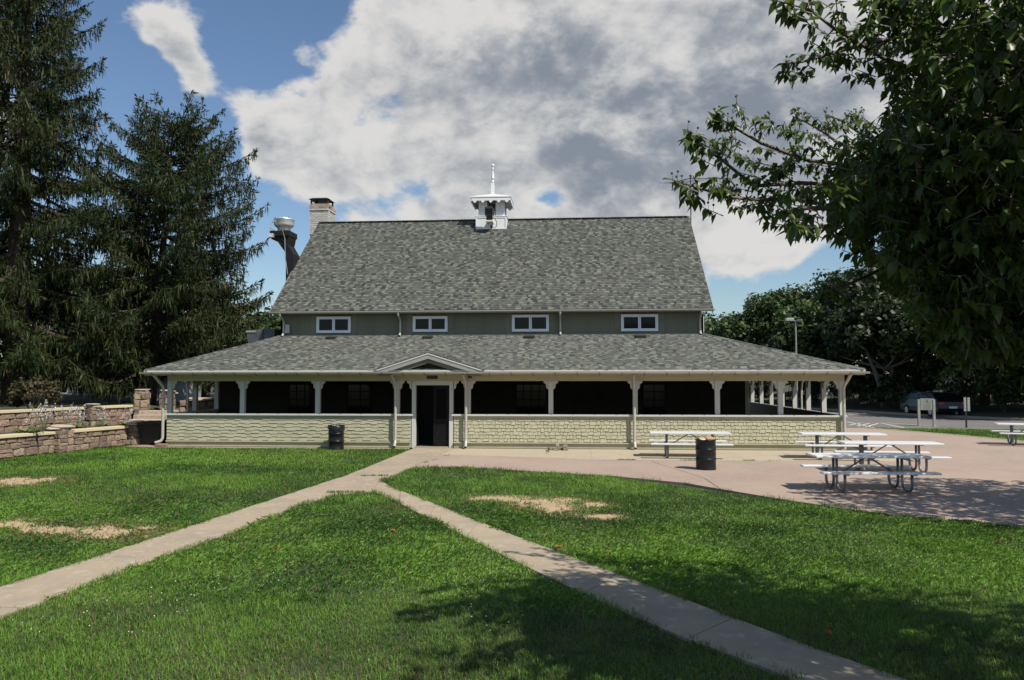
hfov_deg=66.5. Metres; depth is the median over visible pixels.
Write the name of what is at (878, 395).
shrub
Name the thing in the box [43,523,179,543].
bare soil
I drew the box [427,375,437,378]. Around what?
door sign
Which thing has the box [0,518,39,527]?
bare soil
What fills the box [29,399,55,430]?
hosta plant
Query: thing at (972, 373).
shrub
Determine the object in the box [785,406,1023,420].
kerb
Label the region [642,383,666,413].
porch window
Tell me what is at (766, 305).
deciduous tree
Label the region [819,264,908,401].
deciduous tree
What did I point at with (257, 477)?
lawn grass
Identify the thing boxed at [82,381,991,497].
ground
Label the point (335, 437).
trash drum
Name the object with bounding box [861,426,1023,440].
lawn grass
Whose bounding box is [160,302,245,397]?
deciduous tree
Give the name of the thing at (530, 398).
porch window
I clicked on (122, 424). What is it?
hosta plant
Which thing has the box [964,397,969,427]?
parking sign
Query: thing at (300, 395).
porch window
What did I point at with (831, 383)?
shrub
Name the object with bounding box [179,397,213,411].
side garden wall
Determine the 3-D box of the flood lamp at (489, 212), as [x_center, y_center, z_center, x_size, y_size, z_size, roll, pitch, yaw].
[-0.947,-5.553,35.416,0.543,0.904,0.592,0,-3,4]
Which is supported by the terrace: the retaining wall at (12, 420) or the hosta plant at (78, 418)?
the retaining wall at (12, 420)
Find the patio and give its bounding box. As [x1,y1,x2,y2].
[413,427,1023,527]
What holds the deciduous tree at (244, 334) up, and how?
on the terrace
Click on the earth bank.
(1011, 411)
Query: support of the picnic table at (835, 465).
on the patio
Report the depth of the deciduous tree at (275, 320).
47.74 m
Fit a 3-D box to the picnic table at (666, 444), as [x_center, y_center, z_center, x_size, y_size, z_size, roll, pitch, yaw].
[5.445,3.200,23.963,2.400,0.758,1.564,0,-3,7]
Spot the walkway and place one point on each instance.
(149, 446)
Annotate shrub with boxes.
[4,375,62,408]
[749,382,768,402]
[755,381,791,401]
[789,381,819,401]
[810,352,868,403]
[838,358,894,404]
[845,379,869,407]
[870,386,901,408]
[884,385,925,403]
[909,351,996,391]
[937,356,984,382]
[941,382,982,404]
[947,360,1008,390]
[971,363,1023,409]
[984,377,1023,412]
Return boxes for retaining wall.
[0,403,132,432]
[0,420,143,458]
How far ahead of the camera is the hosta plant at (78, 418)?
27.69 m
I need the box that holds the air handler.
[246,328,280,342]
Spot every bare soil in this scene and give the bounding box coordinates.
[0,476,69,486]
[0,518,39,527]
[8,521,109,539]
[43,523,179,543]
[470,495,544,502]
[510,496,597,516]
[569,502,622,509]
[584,514,626,519]
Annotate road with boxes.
[813,410,1023,429]
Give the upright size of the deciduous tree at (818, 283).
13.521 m
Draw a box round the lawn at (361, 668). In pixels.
[0,447,1023,679]
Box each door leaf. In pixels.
[416,385,420,445]
[433,385,448,445]
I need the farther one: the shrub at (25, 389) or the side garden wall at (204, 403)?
the side garden wall at (204, 403)
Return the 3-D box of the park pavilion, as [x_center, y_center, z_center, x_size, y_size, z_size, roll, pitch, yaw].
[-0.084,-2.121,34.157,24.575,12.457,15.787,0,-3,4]
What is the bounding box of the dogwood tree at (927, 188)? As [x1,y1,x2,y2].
[662,0,1023,389]
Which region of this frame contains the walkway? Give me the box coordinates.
[128,444,408,449]
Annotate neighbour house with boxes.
[30,310,200,409]
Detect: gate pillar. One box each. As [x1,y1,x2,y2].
[133,389,150,414]
[159,390,177,409]
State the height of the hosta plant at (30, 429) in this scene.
1.109 m
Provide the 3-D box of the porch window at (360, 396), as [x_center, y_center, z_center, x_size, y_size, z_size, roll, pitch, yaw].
[-6.040,2.372,31.048,1.091,1.300,0.039,0,-3,4]
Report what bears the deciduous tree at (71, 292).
on the terrace
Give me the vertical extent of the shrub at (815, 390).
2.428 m
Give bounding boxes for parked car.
[900,392,964,416]
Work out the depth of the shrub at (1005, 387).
46.81 m
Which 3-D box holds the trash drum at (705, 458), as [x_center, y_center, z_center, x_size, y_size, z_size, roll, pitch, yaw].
[5.158,3.039,20.784,0.552,0.792,0.552,1,-3,-14]
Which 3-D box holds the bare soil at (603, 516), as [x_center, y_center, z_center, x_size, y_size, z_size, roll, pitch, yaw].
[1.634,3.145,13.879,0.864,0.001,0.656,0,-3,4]
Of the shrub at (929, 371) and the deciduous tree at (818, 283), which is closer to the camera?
the shrub at (929, 371)
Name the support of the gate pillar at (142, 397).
on the terrace
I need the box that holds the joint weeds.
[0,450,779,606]
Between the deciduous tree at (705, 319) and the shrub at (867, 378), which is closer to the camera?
the shrub at (867, 378)
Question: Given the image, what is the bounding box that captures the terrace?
[0,387,213,409]
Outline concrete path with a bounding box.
[0,448,905,679]
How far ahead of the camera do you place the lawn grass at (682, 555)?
11.21 m
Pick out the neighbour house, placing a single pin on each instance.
(180, 388)
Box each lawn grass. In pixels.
[0,444,632,479]
[0,462,897,527]
[0,496,1023,618]
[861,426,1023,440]
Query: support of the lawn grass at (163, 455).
on the lawn at (361, 668)
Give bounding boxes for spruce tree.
[0,0,164,403]
[0,90,273,409]
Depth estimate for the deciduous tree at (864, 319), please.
52.91 m
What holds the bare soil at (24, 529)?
on the lawn at (361, 668)
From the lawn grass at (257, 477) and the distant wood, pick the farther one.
the distant wood
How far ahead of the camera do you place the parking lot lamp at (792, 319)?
55.38 m
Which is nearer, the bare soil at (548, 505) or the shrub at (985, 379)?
the bare soil at (548, 505)
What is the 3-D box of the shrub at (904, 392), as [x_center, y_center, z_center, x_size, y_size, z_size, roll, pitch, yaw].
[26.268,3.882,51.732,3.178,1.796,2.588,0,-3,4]
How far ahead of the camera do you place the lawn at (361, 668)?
7.89 m
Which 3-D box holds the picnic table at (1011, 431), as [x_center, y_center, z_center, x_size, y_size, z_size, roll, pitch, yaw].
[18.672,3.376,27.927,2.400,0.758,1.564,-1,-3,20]
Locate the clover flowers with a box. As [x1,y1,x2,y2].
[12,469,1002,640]
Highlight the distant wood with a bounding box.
[710,312,1005,367]
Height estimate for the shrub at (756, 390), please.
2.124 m
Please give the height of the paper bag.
0.176 m
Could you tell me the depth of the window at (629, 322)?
30.31 m
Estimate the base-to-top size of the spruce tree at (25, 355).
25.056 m
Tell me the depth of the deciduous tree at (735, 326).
72.87 m
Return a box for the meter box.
[285,324,289,332]
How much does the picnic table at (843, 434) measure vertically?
0.758 m
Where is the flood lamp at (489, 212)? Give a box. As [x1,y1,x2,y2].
[484,206,496,227]
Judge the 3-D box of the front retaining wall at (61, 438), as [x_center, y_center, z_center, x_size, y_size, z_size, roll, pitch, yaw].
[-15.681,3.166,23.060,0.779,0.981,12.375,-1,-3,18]
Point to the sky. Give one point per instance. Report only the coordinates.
(382, 110)
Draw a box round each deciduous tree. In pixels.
[0,222,39,267]
[33,262,138,324]
[133,263,250,324]
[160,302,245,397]
[196,322,251,392]
[227,305,276,328]
[249,313,280,329]
[703,311,722,332]
[704,310,772,346]
[737,283,835,347]
[767,298,859,402]
[808,262,877,359]
[817,292,935,408]
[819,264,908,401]
[916,310,989,405]
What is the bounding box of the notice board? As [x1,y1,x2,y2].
[917,399,935,425]
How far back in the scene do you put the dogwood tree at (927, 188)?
5.51 m
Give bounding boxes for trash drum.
[327,424,344,449]
[695,438,716,469]
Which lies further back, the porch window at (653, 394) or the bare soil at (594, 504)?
the porch window at (653, 394)
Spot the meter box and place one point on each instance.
(287, 328)
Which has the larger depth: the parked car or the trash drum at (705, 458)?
the parked car
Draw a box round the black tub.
[137,421,166,444]
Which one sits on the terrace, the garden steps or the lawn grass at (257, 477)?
the garden steps
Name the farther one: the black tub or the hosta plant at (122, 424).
the hosta plant at (122, 424)
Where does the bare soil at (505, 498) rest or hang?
on the lawn at (361, 668)
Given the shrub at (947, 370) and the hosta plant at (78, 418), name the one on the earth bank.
the shrub at (947, 370)
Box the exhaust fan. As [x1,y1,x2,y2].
[268,217,299,279]
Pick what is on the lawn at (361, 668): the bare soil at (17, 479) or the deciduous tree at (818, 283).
the bare soil at (17, 479)
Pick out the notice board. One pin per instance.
(925, 404)
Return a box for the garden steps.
[128,410,178,420]
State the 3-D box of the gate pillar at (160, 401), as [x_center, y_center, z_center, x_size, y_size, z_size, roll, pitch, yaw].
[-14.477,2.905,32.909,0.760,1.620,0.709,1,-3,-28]
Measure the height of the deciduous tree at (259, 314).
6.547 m
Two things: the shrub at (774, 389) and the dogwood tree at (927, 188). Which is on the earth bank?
the shrub at (774, 389)
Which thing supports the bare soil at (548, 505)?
on the lawn at (361, 668)
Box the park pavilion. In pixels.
[139,164,869,450]
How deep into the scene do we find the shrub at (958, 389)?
48.24 m
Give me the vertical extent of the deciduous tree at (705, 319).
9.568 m
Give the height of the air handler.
1.845 m
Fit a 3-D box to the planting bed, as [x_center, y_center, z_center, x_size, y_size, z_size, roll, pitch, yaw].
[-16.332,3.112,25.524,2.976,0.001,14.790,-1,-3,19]
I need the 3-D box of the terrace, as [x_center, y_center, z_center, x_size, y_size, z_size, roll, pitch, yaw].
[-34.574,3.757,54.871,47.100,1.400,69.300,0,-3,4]
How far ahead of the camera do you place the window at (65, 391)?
44.79 m
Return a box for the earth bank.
[754,366,1023,417]
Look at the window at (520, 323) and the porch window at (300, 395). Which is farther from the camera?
the porch window at (300, 395)
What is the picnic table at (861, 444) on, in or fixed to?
on the patio
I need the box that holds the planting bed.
[0,424,118,433]
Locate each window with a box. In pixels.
[60,387,67,393]
[288,383,312,412]
[316,316,350,332]
[346,383,373,413]
[413,316,447,331]
[512,314,548,331]
[515,383,546,413]
[621,314,657,330]
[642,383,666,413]
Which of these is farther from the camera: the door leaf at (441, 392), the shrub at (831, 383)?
the shrub at (831, 383)
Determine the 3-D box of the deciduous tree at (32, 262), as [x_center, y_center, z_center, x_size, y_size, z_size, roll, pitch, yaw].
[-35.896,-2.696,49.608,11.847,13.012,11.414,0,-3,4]
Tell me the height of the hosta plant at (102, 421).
0.802 m
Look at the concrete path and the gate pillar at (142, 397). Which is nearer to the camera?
the concrete path
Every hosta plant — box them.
[8,402,45,434]
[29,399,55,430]
[50,402,76,428]
[73,406,87,428]
[94,406,108,426]
[116,406,134,425]
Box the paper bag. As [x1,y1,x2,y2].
[704,436,714,439]
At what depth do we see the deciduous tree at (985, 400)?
51.15 m
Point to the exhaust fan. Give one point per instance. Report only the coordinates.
(284, 236)
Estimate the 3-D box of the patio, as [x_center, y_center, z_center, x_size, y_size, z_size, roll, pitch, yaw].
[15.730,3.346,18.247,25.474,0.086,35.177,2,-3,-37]
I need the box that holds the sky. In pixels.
[0,0,1020,372]
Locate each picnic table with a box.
[648,431,733,457]
[794,432,891,459]
[800,453,941,491]
[833,440,951,471]
[991,423,1023,444]
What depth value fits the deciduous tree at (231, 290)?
56.10 m
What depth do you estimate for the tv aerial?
35.76 m
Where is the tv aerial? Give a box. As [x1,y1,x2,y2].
[667,177,728,220]
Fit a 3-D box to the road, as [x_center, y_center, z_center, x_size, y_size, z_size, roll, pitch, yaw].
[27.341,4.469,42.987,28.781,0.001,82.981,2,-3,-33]
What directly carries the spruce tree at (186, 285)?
on the terrace
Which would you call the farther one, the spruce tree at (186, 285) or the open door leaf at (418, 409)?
the spruce tree at (186, 285)
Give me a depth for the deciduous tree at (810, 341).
61.41 m
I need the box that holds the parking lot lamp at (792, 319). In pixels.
[785,318,801,407]
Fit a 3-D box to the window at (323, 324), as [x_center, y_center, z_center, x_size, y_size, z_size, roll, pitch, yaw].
[-7.138,-0.610,31.251,1.394,0.653,0.063,0,-3,4]
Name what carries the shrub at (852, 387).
on the earth bank
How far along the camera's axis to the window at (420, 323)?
30.94 m

